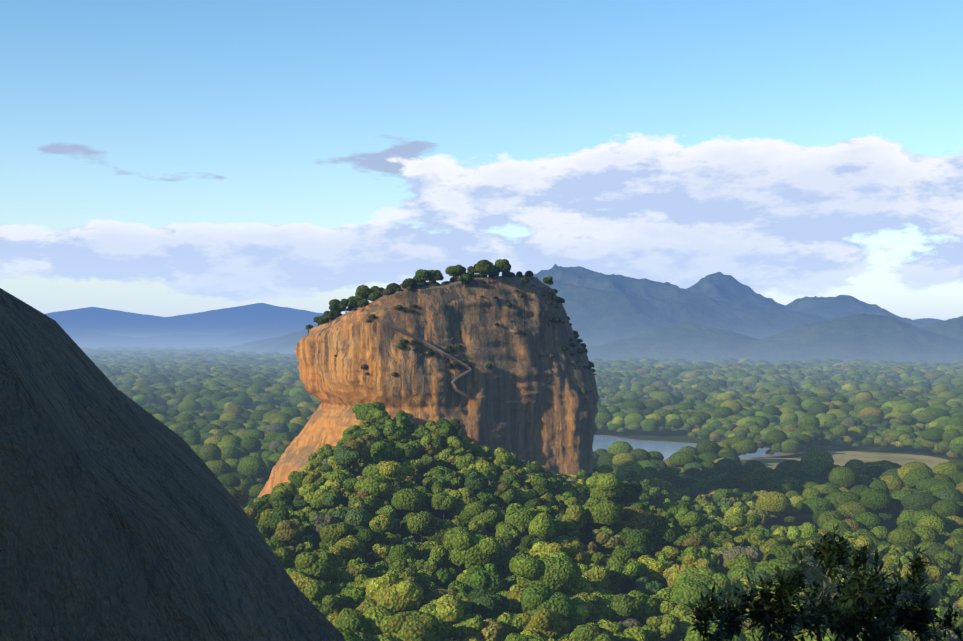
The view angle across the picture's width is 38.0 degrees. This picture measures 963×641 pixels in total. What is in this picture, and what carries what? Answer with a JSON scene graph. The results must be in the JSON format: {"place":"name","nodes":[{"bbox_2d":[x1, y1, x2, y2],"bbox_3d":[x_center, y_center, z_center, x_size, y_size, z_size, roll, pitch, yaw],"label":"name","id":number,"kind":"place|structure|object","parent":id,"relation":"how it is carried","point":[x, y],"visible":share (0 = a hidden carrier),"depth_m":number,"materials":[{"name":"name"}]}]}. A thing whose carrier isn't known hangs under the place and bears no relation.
{"place":"outdoors","nodes":[
{"label":"outdoors","id":0,"kind":"place"},
{"bbox_2d":[45,303,322,336],"bbox_3d":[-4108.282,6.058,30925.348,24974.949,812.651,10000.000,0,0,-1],"label":"mountain range","id":1,"kind":"structure","parent":0,"point":[224,321],"depth_m":29585.45,"materials":[{"name":"blue stone"}]},
{"bbox_2d":[64,326,303,347],"bbox_3d":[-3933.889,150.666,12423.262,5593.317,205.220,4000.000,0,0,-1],"label":"ridge","id":2,"kind":"structure","parent":0,"point":[86,339],"depth_m":11866.45,"materials":[{"name":"blue stone"}]},
{"bbox_2d":[0,0,962,319],"label":"sky","id":3,"kind":"structure","parent":0,"point":[163,158],"materials":[{"name":"blue"}]},
{"bbox_2d":[166,377,962,640],"bbox_3d":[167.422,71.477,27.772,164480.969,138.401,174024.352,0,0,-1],"label":"terrain","id":4,"kind":"structure","parent":0,"point":[679,436],"depth_m":1573.09,"materials":[{"name":"green plant"}]},
{"bbox_2d":[0,288,345,640],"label":"rock slope","id":5,"kind":"structure","parent":4,"relation":"on","point":[123,517],"depth_m":19.50,"materials":[{"name":"grey stone"}]},
{"bbox_2d":[258,275,598,497],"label":"rock monolith","id":6,"kind":"object","parent":4,"relation":"on","point":[520,407],"visible":0.65,"depth_m":944.62,"materials":[{"name":"brown stone"}]},
{"bbox_2d":[378,319,470,397],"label":"lion stair steps","id":7,"kind":"structure","parent":6,"relation":"on","point":[453,381],"depth_m":922.97,"materials":[{"name":"brown stone"}]},
{"bbox_2d":[305,259,552,334],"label":"trees","id":8,"kind":"object","parent":6,"relation":"on","point":[480,267],"visible":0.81,"depth_m":962.71,"materials":[{"name":"green plant"}]},
{"bbox_2d":[383,277,519,333],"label":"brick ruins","id":9,"kind":"object","parent":6,"relation":"on","point":[515,331],"visible":0.25,"depth_m":956.78,"materials":[{"name":"brown brick"}]},
{"bbox_2d":[317,271,595,392],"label":"shrubs","id":10,"kind":"object","parent":6,"relation":"on","point":[406,284],"visible":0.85,"depth_m":959.06,"materials":[{"name":"green plant"}]},
{"bbox_2d":[80,346,962,574],"bbox_3d":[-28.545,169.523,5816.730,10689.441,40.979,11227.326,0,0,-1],"label":"forest trees","id":11,"kind":"object","parent":4,"relation":"on","point":[243,431],"visible":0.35,"depth_m":1903.15,"materials":[{"name":"green plant"}]},
{"bbox_2d":[226,402,962,640],"bbox_3d":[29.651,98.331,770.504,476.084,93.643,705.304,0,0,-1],"label":"hill trees","id":12,"kind":"object","parent":4,"relation":"on","point":[694,539],"visible":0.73,"depth_m":678.60,"materials":[{"name":"green plant"}]},
{"bbox_2d":[750,631,769,640],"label":"tree","id":13,"kind":"object","parent":4,"relation":"on","point":[764,637],"visible":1,"depth_m":29.04,"materials":[{"name":"green plant"}]},
{"bbox_2d":[678,524,919,640],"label":"tree","id":14,"kind":"object","parent":4,"relation":"on","point":[853,615],"visible":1,"depth_m":39.69,"materials":[{"name":"green plant"}]},
{"bbox_2d":[888,540,962,640],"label":"tree","id":15,"kind":"object","parent":4,"relation":"on","point":[916,617],"visible":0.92,"depth_m":42.08,"materials":[{"name":"green plant"}]},
{"bbox_2d":[214,264,944,353],"bbox_3d":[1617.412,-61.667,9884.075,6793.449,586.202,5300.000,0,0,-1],"label":"mountain massif","id":16,"kind":"structure","parent":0,"point":[600,308],"depth_m":8399.75,"materials":[{"name":"blue stone"}]},
{"bbox_2d":[592,435,782,460],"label":"lake water","id":17,"kind":"structure","parent":0,"point":[667,449],"depth_m":1721.25,"materials":[{"name":"blue liquid"}]},
{"bbox_2d":[599,435,794,458],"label":"lake shore","id":18,"kind":"structure","parent":0,"point":[783,454],"depth_m":1708.10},
{"bbox_2d":[586,313,962,362],"bbox_3d":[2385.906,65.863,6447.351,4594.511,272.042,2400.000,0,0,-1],"label":"mountain foothills","id":19,"kind":"structure","parent":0,"point":[872,337],"depth_m":6139.14,"materials":[{"name":"blue stone"}]},
{"bbox_2d":[599,380,954,400],"bbox_3d":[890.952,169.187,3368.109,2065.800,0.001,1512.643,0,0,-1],"label":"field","id":20,"kind":"structure","parent":0,"point":[752,385],"depth_m":3445.62,"materials":[{"name":"green plant"}]},
{"bbox_2d":[740,451,949,468],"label":"field","id":21,"kind":"structure","parent":0,"point":[841,458],"depth_m":1558.38,"materials":[{"name":"green plant"}]}
]}

